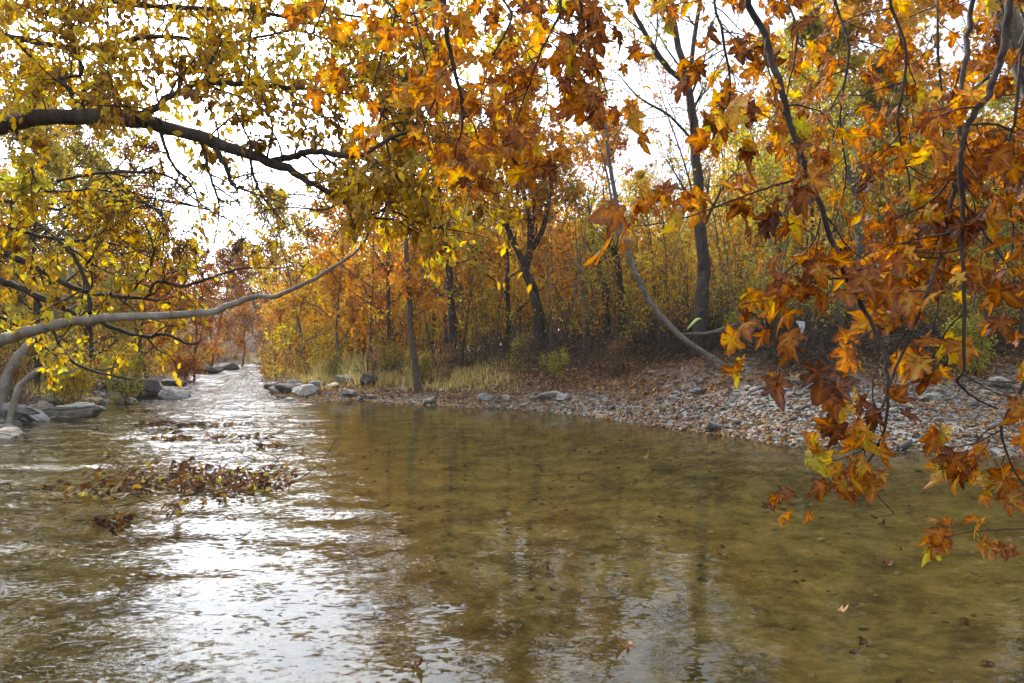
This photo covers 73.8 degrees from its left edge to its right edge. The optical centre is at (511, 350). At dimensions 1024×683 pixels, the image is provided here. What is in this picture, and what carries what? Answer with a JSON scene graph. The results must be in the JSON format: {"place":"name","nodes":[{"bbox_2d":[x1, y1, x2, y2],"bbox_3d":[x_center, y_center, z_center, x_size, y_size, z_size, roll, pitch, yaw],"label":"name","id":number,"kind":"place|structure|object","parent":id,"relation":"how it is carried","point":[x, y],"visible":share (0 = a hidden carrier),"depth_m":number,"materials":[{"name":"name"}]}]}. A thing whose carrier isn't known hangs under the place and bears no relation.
{"place":"outdoors","nodes":[
{"label":"outdoors","id":0,"kind":"place"},
{"bbox_2d":[0,0,1020,329],"label":"sky","id":1,"kind":"structure","parent":0,"point":[745,20],"materials":[{"name":"white"}]},
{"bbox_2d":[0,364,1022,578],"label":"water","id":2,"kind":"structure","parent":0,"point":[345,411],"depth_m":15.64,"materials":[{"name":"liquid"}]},
{"bbox_2d":[88,512,137,536],"bbox_3d":[-3.897,1.683,6.614,0.440,0.188,0.443,0,0,-18],"label":"leaf raft","id":3,"kind":"object","parent":2,"relation":"on","point":[105,521],"visible":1,"depth_m":6.63,"materials":[{"name":"brown plant"}]},
{"bbox_2d":[4,439,335,522],"bbox_3d":[-4.515,1.491,8.964,4.407,0.628,3.058,0,0,28],"label":"leaf raft","id":4,"kind":"object","parent":2,"relation":"on","point":[197,482],"visible":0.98,"depth_m":8.39,"materials":[{"name":"brown plant"}]},
{"bbox_2d":[157,387,190,401],"bbox_3d":[-11.990,1.606,24.216,1.038,0.459,0.760,7,4,-6],"label":"rock","id":5,"kind":"object","parent":2,"relation":"in","point":[166,393],"visible":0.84,"depth_m":24.04,"materials":[{"name":"grey stone"}]},
{"bbox_2d":[138,402,275,428],"bbox_3d":[-6.846,1.461,15.446,3.262,0.623,0.849,0,0,0],"label":"leaf raft","id":6,"kind":"object","parent":2,"relation":"on","point":[202,423],"visible":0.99,"depth_m":15.31,"materials":[{"name":"brown plant"}]},
{"bbox_2d":[151,419,290,444],"bbox_3d":[-5.557,1.546,13.046,2.648,0.480,1.198,0,0,0],"label":"leaf raft","id":7,"kind":"object","parent":2,"relation":"on","point":[190,437],"visible":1,"depth_m":12.97,"materials":[{"name":"brown plant"}]},
{"bbox_2d":[236,430,294,448],"bbox_3d":[-4.296,1.562,11.885,0.999,0.390,0.778,0,0,-18],"label":"leaf raft","id":8,"kind":"object","parent":2,"relation":"on","point":[272,444],"visible":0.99,"depth_m":12.00,"materials":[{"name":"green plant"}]},
{"bbox_2d":[252,467,296,492],"bbox_3d":[-2.962,1.587,8.386,0.706,0.294,0.375,0,0,28],"label":"leaf raft","id":9,"kind":"object","parent":2,"relation":"on","point":[278,479],"visible":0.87,"depth_m":8.37,"materials":[{"name":"brown plant"}]},
{"bbox_2d":[0,204,1023,682],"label":"ground","id":10,"kind":"structure","parent":0,"point":[48,602],"depth_m":7.17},
{"bbox_2d":[0,427,22,443],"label":"rock","id":11,"kind":"object","parent":10,"relation":"on","point":[6,433],"visible":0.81,"depth_m":13.32,"materials":[{"name":"grey stone"}]},
{"bbox_2d":[0,404,39,416],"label":"rock","id":12,"kind":"object","parent":10,"relation":"on","point":[23,410],"visible":0.91,"depth_m":15.65,"materials":[{"name":"grey stone"}]},
{"bbox_2d":[0,345,45,409],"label":"bare shrub","id":13,"kind":"object","parent":10,"relation":"on","point":[20,401],"visible":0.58,"depth_m":16.69,"materials":[{"name":"plant"}]},
{"bbox_2d":[1,402,50,423],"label":"rock","id":14,"kind":"object","parent":10,"relation":"on","point":[42,416],"visible":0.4,"depth_m":16.38,"materials":[{"name":"grey stone"}]},
{"bbox_2d":[25,393,63,406],"bbox_3d":[-12.483,1.378,18.170,0.946,0.490,0.701,-3,6,-34],"label":"rock","id":15,"kind":"object","parent":10,"relation":"on","point":[54,401],"visible":0.49,"depth_m":18.04,"materials":[{"name":"grey stone"}]},
{"bbox_2d":[0,92,97,357],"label":"tall tree","id":16,"kind":"object","parent":10,"relation":"on","point":[40,209],"visible":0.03,"depth_m":35.25,"materials":[{"name":"yellow plant"}]},
{"bbox_2d":[0,49,100,320],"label":"tall tree","id":17,"kind":"object","parent":10,"relation":"on","point":[5,167],"visible":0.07,"depth_m":31.46,"materials":[{"name":"yellow plant"}]},
{"bbox_2d":[0,1,106,288],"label":"tall tree","id":18,"kind":"object","parent":10,"relation":"on","point":[10,73],"visible":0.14,"depth_m":25.86,"materials":[{"name":"yellow plant"}]},
{"bbox_2d":[0,229,111,407],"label":"leaning tree","id":19,"kind":"object","parent":10,"relation":"on","point":[20,352],"visible":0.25,"depth_m":16.57,"materials":[{"name":"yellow plant"}]},
{"bbox_2d":[5,325,110,422],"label":"leaning tree","id":20,"kind":"object","parent":10,"relation":"on","point":[20,385],"visible":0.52,"depth_m":15.63,"materials":[{"name":"yellow plant"}]},
{"bbox_2d":[30,350,100,406],"bbox_3d":[-11.958,0.985,18.348,1.493,2.008,1.679,0,0,18],"label":"shrub","id":21,"kind":"object","parent":10,"relation":"on","point":[81,376],"visible":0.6,"depth_m":18.47,"materials":[{"name":"green plant"}]},
{"bbox_2d":[43,402,105,421],"bbox_3d":[-11.358,1.612,17.621,1.652,0.506,0.863,0,2,-11],"label":"rock","id":22,"kind":"object","parent":10,"relation":"on","point":[81,410],"visible":0.84,"depth_m":17.36,"materials":[{"name":"grey stone"}]},
{"bbox_2d":[0,54,151,389],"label":"broadleaf tree","id":23,"kind":"object","parent":10,"relation":"on","point":[56,161],"visible":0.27,"depth_m":21.88,"materials":[{"name":"yellow plant"}]},
{"bbox_2d":[1,136,159,386],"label":"broadleaf tree","id":24,"kind":"object","parent":10,"relation":"on","point":[117,307],"visible":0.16,"depth_m":26.29,"materials":[{"name":"yellow plant"}]},
{"bbox_2d":[1,73,168,366],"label":"tall tree","id":25,"kind":"object","parent":10,"relation":"on","point":[91,143],"visible":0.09,"depth_m":29.24,"materials":[{"name":"yellow plant"}]},
{"bbox_2d":[38,175,196,378],"bbox_3d":[-16.538,-3.095,30.071,5.737,10.192,6.530,0,0,-1],"label":"plane tree","id":26,"kind":"object","parent":10,"relation":"on","point":[159,293],"visible":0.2,"depth_m":29.71,"materials":[{"name":"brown plant"}]},
{"bbox_2d":[93,343,161,406],"bbox_3d":[-12.644,0.911,22.453,1.942,2.312,1.972,0,0,0],"label":"shrub","id":27,"kind":"object","parent":10,"relation":"on","point":[130,363],"visible":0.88,"depth_m":22.35,"materials":[{"name":"green plant"}]},
{"bbox_2d":[71,135,206,378],"bbox_3d":[-19.085,-4.812,35.398,5.751,12.909,6.513,0,0,-8],"label":"tall tree","id":28,"kind":"object","parent":10,"relation":"on","point":[151,188],"visible":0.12,"depth_m":35.51,"materials":[{"name":"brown plant"}]},
{"bbox_2d":[133,378,162,402],"bbox_3d":[-13.344,1.467,24.984,1.053,0.910,0.814,-14,0,-11],"label":"rock","id":29,"kind":"object","parent":10,"relation":"on","point":[152,387],"visible":0.62,"depth_m":24.73,"materials":[{"name":"grey stone"}]},
{"bbox_2d":[1,199,304,356],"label":"wood","id":30,"kind":"object","parent":10,"relation":"on","point":[223,314],"depth_m":86.72,"materials":[{"name":"plant"}]},
{"bbox_2d":[0,180,321,390],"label":"branching tree","id":31,"kind":"object","parent":10,"relation":"on","point":[56,302],"visible":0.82,"depth_m":7.65,"materials":[{"name":"yellow plant"}]},
{"bbox_2d":[0,381,328,439],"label":"pebbles","id":32,"kind":"object","parent":10,"relation":"on","point":[23,420],"visible":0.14,"depth_m":20.18,"materials":[{"name":"grey stone"}]},
{"bbox_2d":[166,350,200,387],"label":"shrub","id":33,"kind":"object","parent":10,"relation":"on","point":[182,372],"visible":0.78,"depth_m":35.99,"materials":[{"name":"brown plant"}]},
{"bbox_2d":[0,218,369,346],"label":"pale tree","id":34,"kind":"object","parent":10,"relation":"on","point":[23,332],"visible":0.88,"depth_m":7.15,"materials":[{"name":"grey plant"}]},
{"bbox_2d":[0,264,374,386],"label":"thicket","id":35,"kind":"object","parent":10,"relation":"on","point":[101,344],"depth_m":36.13,"materials":[{"name":"green plant"}]},
{"bbox_2d":[148,239,237,382],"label":"broadleaf tree","id":36,"kind":"object","parent":10,"relation":"on","point":[195,335],"visible":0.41,"depth_m":38.02,"materials":[{"name":"brown plant"}]},
{"bbox_2d":[64,324,341,383],"bbox_3d":[-24.172,0.019,59.202,15.871,3.958,65.019,0,0,-21],"label":"thicket","id":37,"kind":"object","parent":10,"relation":"on","point":[271,366],"depth_m":39.25,"materials":[{"name":"plant"}]},
{"bbox_2d":[187,242,252,366],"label":"plane tree","id":38,"kind":"object","parent":10,"relation":"on","point":[237,295],"visible":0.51,"depth_m":52.72,"materials":[{"name":"orange plant"}]},
{"bbox_2d":[201,260,277,368],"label":"plane tree","id":39,"kind":"object","parent":10,"relation":"on","point":[246,322],"visible":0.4,"depth_m":70.94,"materials":[{"name":"orange plant"}]},
{"bbox_2d":[225,235,283,360],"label":"plane tree","id":40,"kind":"object","parent":10,"relation":"on","point":[244,276],"visible":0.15,"depth_m":76.59,"materials":[{"name":"orange plant"}]},
{"bbox_2d":[1,346,524,399],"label":"grass","id":41,"kind":"structure","parent":10,"relation":"on","point":[303,377],"depth_m":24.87,"materials":[{"name":"green plant"}]},
{"bbox_2d":[0,0,547,321],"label":"overhanging tree","id":42,"kind":"object","parent":10,"relation":"on","point":[211,49],"visible":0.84,"depth_m":7.25,"materials":[{"name":"plant"}]},
{"bbox_2d":[252,244,311,369],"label":"broadleaf tree","id":43,"kind":"object","parent":10,"relation":"on","point":[278,314],"visible":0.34,"depth_m":45.40,"materials":[{"name":"brown plant"}]},
{"bbox_2d":[241,184,345,372],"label":"plane tree","id":44,"kind":"object","parent":10,"relation":"on","point":[295,326],"visible":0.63,"depth_m":40.01,"materials":[{"name":"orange plant"}]},
{"bbox_2d":[292,384,319,396],"bbox_3d":[-7.314,1.442,24.182,0.992,0.478,0.823,-4,5,-11],"label":"rock","id":45,"kind":"object","parent":10,"relation":"on","point":[305,389],"visible":0.76,"depth_m":24.01,"materials":[{"name":"grey stone"}]},
{"bbox_2d":[315,349,343,376],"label":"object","id":46,"kind":"object","parent":10,"relation":"on","point":[335,358],"visible":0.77,"depth_m":29.87,"materials":[{"name":"yellow plant"}]},
{"bbox_2d":[271,186,401,370],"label":"plane tree","id":47,"kind":"object","parent":10,"relation":"on","point":[329,286],"visible":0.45,"depth_m":33.04,"materials":[{"name":"orange plant"}]},
{"bbox_2d":[342,214,398,371],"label":"sapling","id":48,"kind":"object","parent":10,"relation":"on","point":[377,316],"visible":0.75,"depth_m":27.08,"materials":[{"name":"yellow plant"}]},
{"bbox_2d":[361,346,383,383],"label":"bare shrub","id":49,"kind":"object","parent":10,"relation":"on","point":[373,363],"visible":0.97,"depth_m":25.39,"materials":[{"name":"brown plant"}]},
{"bbox_2d":[301,94,461,359],"bbox_3d":[-5.604,-4.873,30.128,6.345,12.245,5.283,0,0,33],"label":"plane tree","id":50,"kind":"object","parent":10,"relation":"on","point":[385,273],"visible":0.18,"depth_m":29.73,"materials":[{"name":"brown plant"}]},
{"bbox_2d":[376,340,404,374],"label":"shrub","id":51,"kind":"object","parent":10,"relation":"on","point":[398,350],"visible":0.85,"depth_m":26.98,"materials":[{"name":"yellow plant"}]},
{"bbox_2d":[369,115,449,391],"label":"slender tree","id":52,"kind":"object","parent":10,"relation":"on","point":[405,271],"visible":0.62,"depth_m":23.52,"materials":[{"name":"brown plant"}]},
{"bbox_2d":[402,347,434,382],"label":"shrub","id":53,"kind":"object","parent":10,"relation":"on","point":[423,360],"visible":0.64,"depth_m":24.88,"materials":[{"name":"yellow plant"}]},
{"bbox_2d":[396,231,449,371],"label":"sapling","id":54,"kind":"object","parent":10,"relation":"on","point":[433,284],"visible":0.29,"depth_m":25.98,"materials":[{"name":"brown plant"}]},
{"bbox_2d":[413,165,464,368],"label":"pollard tree","id":55,"kind":"object","parent":10,"relation":"on","point":[452,320],"visible":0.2,"depth_m":26.87,"materials":[{"name":"brown plant"}]},
{"bbox_2d":[432,342,459,381],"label":"bare shrub","id":56,"kind":"object","parent":10,"relation":"on","point":[448,357],"visible":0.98,"depth_m":24.05,"materials":[{"name":"brown plant"}]},
{"bbox_2d":[363,119,535,348],"bbox_3d":[-2.964,-5.694,33.746,8.405,13.120,7.384,0,0,4],"label":"plane tree","id":57,"kind":"object","parent":10,"relation":"on","point":[454,268],"visible":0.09,"depth_m":33.26,"materials":[{"name":"brown plant"}]},
{"bbox_2d":[440,209,493,365],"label":"sapling","id":58,"kind":"object","parent":10,"relation":"on","point":[481,281],"visible":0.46,"depth_m":27.02,"materials":[{"name":"orange plant"}]},
{"bbox_2d":[442,205,497,361],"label":"sapling","id":59,"kind":"object","parent":10,"relation":"on","point":[482,270],"visible":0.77,"depth_m":25.61,"materials":[{"name":"brown plant"}]},
{"bbox_2d":[16,422,994,667],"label":"fallen leaves","id":60,"kind":"object","parent":10,"relation":"on","point":[862,640],"visible":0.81,"depth_m":6.89,"materials":[{"name":"brown plant"}]},
{"bbox_2d":[434,33,586,345],"bbox_3d":[-0.316,-5.938,28.109,6.585,12.708,5.483,0,0,40],"label":"plane tree","id":61,"kind":"object","parent":10,"relation":"on","point":[497,63],"visible":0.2,"depth_m":27.53,"materials":[{"name":"orange plant"}]},
{"bbox_2d":[0,412,1023,682],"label":"pebbles","id":62,"kind":"object","parent":10,"relation":"on","point":[410,642],"visible":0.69,"depth_m":7.30,"materials":[{"name":"brown stone"}]},
{"bbox_2d":[503,328,538,373],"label":"bare shrub","id":63,"kind":"object","parent":10,"relation":"on","point":[517,344],"visible":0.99,"depth_m":22.98,"materials":[{"name":"brown plant"}]},
{"bbox_2d":[455,101,594,348],"bbox_3d":[0.454,-4.680,25.814,5.475,9.888,4.439,0,0,0],"label":"gnarled tree","id":64,"kind":"object","parent":10,"relation":"on","point":[535,196],"visible":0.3,"depth_m":25.83,"materials":[{"name":"orange plant"}]},
{"bbox_2d":[518,158,574,352],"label":"sapling","id":65,"kind":"object","parent":10,"relation":"on","point":[547,246],"visible":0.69,"depth_m":25.20,"materials":[{"name":"orange plant"}]},
{"bbox_2d":[536,346,569,380],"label":"shrub","id":66,"kind":"object","parent":10,"relation":"on","point":[553,363],"visible":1,"depth_m":21.79,"materials":[{"name":"green plant"}]},
{"bbox_2d":[545,156,608,350],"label":"sapling","id":67,"kind":"object","parent":10,"relation":"on","point":[579,271],"visible":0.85,"depth_m":24.93,"materials":[{"name":"orange plant"}]},
{"bbox_2d":[518,103,638,321],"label":"plane tree","id":68,"kind":"object","parent":10,"relation":"on","point":[622,145],"visible":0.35,"depth_m":33.29,"materials":[{"name":"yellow plant"}]},
{"bbox_2d":[556,179,614,337],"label":"sapling","id":69,"kind":"object","parent":10,"relation":"on","point":[590,232],"visible":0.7,"depth_m":25.91,"materials":[{"name":"brown plant"}]},
{"bbox_2d":[568,180,611,338],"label":"pollard tree","id":70,"kind":"object","parent":10,"relation":"on","point":[606,289],"visible":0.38,"depth_m":27.36,"materials":[{"name":"plant"}]},
{"bbox_2d":[340,207,878,370],"bbox_3d":[2.680,-2.256,31.659,27.906,7.260,16.463,0,0,38],"label":"thicket","id":71,"kind":"object","parent":10,"relation":"on","point":[678,296],"depth_m":25.35,"materials":[{"name":"plant"}]},
{"bbox_2d":[584,158,640,336],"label":"pollard tree","id":72,"kind":"object","parent":10,"relation":"on","point":[615,250],"visible":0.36,"depth_m":26.89,"materials":[{"name":"plant"}]},
{"bbox_2d":[570,192,659,330],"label":"broadleaf tree","id":73,"kind":"object","parent":10,"relation":"on","point":[605,251],"visible":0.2,"depth_m":31.03,"materials":[{"name":"orange plant"}]},
{"bbox_2d":[603,331,638,377],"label":"bare shrub","id":74,"kind":"object","parent":10,"relation":"on","point":[616,349],"visible":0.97,"depth_m":21.45,"materials":[{"name":"brown plant"}]},
{"bbox_2d":[530,0,725,366],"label":"leaning tree","id":75,"kind":"object","parent":10,"relation":"on","point":[708,356],"visible":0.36,"depth_m":18.95,"materials":[{"name":"grey plant"}]},
{"bbox_2d":[342,287,916,375],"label":"undergrowth","id":76,"kind":"object","parent":10,"relation":"on","point":[464,360],"visible":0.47,"depth_m":23.58,"materials":[{"name":"brown plant"}]},
{"bbox_2d":[245,71,1023,363],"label":"wood","id":77,"kind":"object","parent":10,"relation":"on","point":[332,314],"depth_m":40.35,"materials":[{"name":"orange plant"}]},
{"bbox_2d":[269,340,1023,460],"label":"gravel","id":78,"kind":"structure","parent":10,"relation":"on","point":[799,393],"depth_m":15.08,"materials":[{"name":"grey gravel"}]},
{"bbox_2d":[274,328,1023,457],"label":"fallen leaves","id":79,"kind":"object","parent":10,"relation":"on","point":[712,401],"visible":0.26,"depth_m":17.81,"materials":[{"name":"plant"}]},
{"bbox_2d":[280,0,1023,567],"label":"plane tree","id":80,"kind":"object","parent":10,"relation":"on","point":[974,158],"visible":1,"depth_m":3.59,"materials":[{"name":"brown plant"}]},
{"bbox_2d":[617,169,694,328],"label":"broadleaf tree","id":81,"kind":"object","parent":10,"relation":"on","point":[631,199],"visible":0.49,"depth_m":27.82,"materials":[{"name":"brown plant"}]},
{"bbox_2d":[560,0,753,358],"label":"forked tree","id":82,"kind":"object","parent":10,"relation":"on","point":[701,303],"visible":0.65,"depth_m":20.34,"materials":[{"name":"orange plant"}]},
{"bbox_2d":[630,134,694,334],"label":"sapling","id":83,"kind":"object","parent":10,"relation":"on","point":[648,174],"visible":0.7,"depth_m":24.02,"materials":[{"name":"yellow plant"}]},
{"bbox_2d":[341,75,1023,362],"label":"thicket","id":84,"kind":"object","parent":10,"relation":"on","point":[583,292],"depth_m":26.76,"materials":[{"name":"orange plant"}]},
{"bbox_2d":[630,51,737,313],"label":"tall tree","id":85,"kind":"object","parent":10,"relation":"on","point":[657,103],"visible":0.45,"depth_m":36.77,"materials":[{"name":"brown plant"}]},
{"bbox_2d":[677,120,751,315],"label":"sapling","id":86,"kind":"object","parent":10,"relation":"on","point":[737,192],"visible":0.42,"depth_m":22.12,"materials":[{"name":"yellow plant"}]},
{"bbox_2d":[682,304,759,334],"bbox_3d":[5.856,-0.865,18.722,2.301,0.875,0.385,0,0,6],"label":"dead bough","id":87,"kind":"object","parent":10,"relation":"on","point":[719,329],"visible":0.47,"depth_m":18.83,"materials":[{"name":"grey wood"}]},
{"bbox_2d":[721,307,760,351],"bbox_3d":[6.616,-0.548,19.415,1.120,1.506,1.259,0,0,0],"label":"shrub","id":88,"kind":"object","parent":10,"relation":"on","point":[730,317],"visible":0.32,"depth_m":19.52,"materials":[{"name":"green plant"}]},
{"bbox_2d":[736,154,797,325],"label":"sapling","id":89,"kind":"object","parent":10,"relation":"on","point":[772,159],"visible":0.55,"depth_m":20.52,"materials":[{"name":"green plant"}]},
{"bbox_2d":[691,0,899,320],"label":"plane tree","id":90,"kind":"object","parent":10,"relation":"on","point":[818,9],"visible":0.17,"depth_m":26.30,"materials":[{"name":"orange plant"}]},
{"bbox_2d":[580,283,1023,388],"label":"brushwood","id":91,"kind":"object","parent":10,"relation":"on","point":[935,333],"visible":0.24,"depth_m":18.86,"materials":[{"name":"brown plant"}]},
{"bbox_2d":[704,8,926,315],"bbox_3d":[10.319,-6.057,23.906,7.730,12.234,5.949,0,0,-19],"label":"broadleaf tree","id":92,"kind":"object","parent":10,"relation":"on","point":[813,32],"visible":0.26,"depth_m":23.72,"materials":[{"name":"plant"}]},
{"bbox_2d":[789,270,845,331],"bbox_3d":[9.059,-1.398,20.102,1.849,2.168,1.821,0,0,12],"label":"shrub","id":93,"kind":"object","parent":10,"relation":"on","point":[825,290],"visible":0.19,"depth_m":19.96,"materials":[{"name":"green plant"}]},
{"bbox_2d":[623,175,1020,347],"bbox_3d":[15.124,-2.594,26.078,20.962,5.661,19.812,0,0,0],"label":"thicket","id":94,"kind":"object","parent":10,"relation":"on","point":[826,242],"depth_m":21.66,"materials":[{"name":"orange plant"}]},
{"bbox_2d":[790,59,885,325],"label":"sapling","id":95,"kind":"object","parent":10,"relation":"on","point":[833,97],"visible":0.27,"depth_m":18.81,"materials":[{"name":"green plant"}]},
{"bbox_2d":[815,84,894,309],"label":"tree","id":96,"kind":"object","parent":10,"relation":"on","point":[860,247],"visible":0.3,"depth_m":20.88,"materials":[{"name":"orange plant"}]},
{"bbox_2d":[814,72,912,343],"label":"sapling","id":97,"kind":"object","parent":10,"relation":"on","point":[854,152],"visible":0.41,"depth_m":18.76,"materials":[{"name":"green plant"}]},
{"bbox_2d":[758,0,991,264],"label":"plane tree","id":98,"kind":"object","parent":10,"relation":"on","point":[921,5],"visible":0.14,"depth_m":25.37,"materials":[{"name":"orange plant"}]},
{"bbox_2d":[830,55,970,316],"bbox_3d":[12.235,-4.924,21.733,6.497,10.194,4.409,0,0,-39],"label":"broadleaf tree","id":99,"kind":"object","parent":10,"relation":"on","point":[873,100],"visible":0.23,"depth_m":22.31,"materials":[{"name":"brown plant"}]},
{"bbox_2d":[851,22,953,240],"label":"tall tree","id":100,"kind":"object","parent":10,"relation":"on","point":[920,29],"visible":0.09,"depth_m":34.53,"materials":[{"name":"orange plant"}]},
{"bbox_2d":[899,1,1023,309],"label":"plane tree","id":101,"kind":"object","parent":10,"relation":"on","point":[975,40],"visible":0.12,"depth_m":24.61,"materials":[{"name":"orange plant"}]},
{"bbox_2d":[932,307,998,377],"bbox_3d":[11.452,-0.046,17.176,1.493,2.008,1.679,0,0,34],"label":"shrub","id":102,"kind":"object","parent":10,"relation":"on","point":[973,365],"visible":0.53,"depth_m":16.80,"materials":[{"name":"green plant"}]},
{"bbox_2d":[908,80,1023,349],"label":"broadleaf tree","id":103,"kind":"object","parent":10,"relation":"on","point":[991,104],"visible":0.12,"depth_m":20.48,"materials":[{"name":"brown plant"}]},
{"bbox_2d":[948,112,1023,364],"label":"sapling","id":104,"kind":"object","parent":10,"relation":"on","point":[983,245],"visible":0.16,"depth_m":17.47,"materials":[{"name":"brown plant"}]},
{"bbox_2d":[986,0,1023,97],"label":"thick leaning tree","id":105,"kind":"object","parent":10,"relation":"on","point":[1017,30],"visible":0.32,"depth_m":13.82,"materials":[{"name":"grey plant"}]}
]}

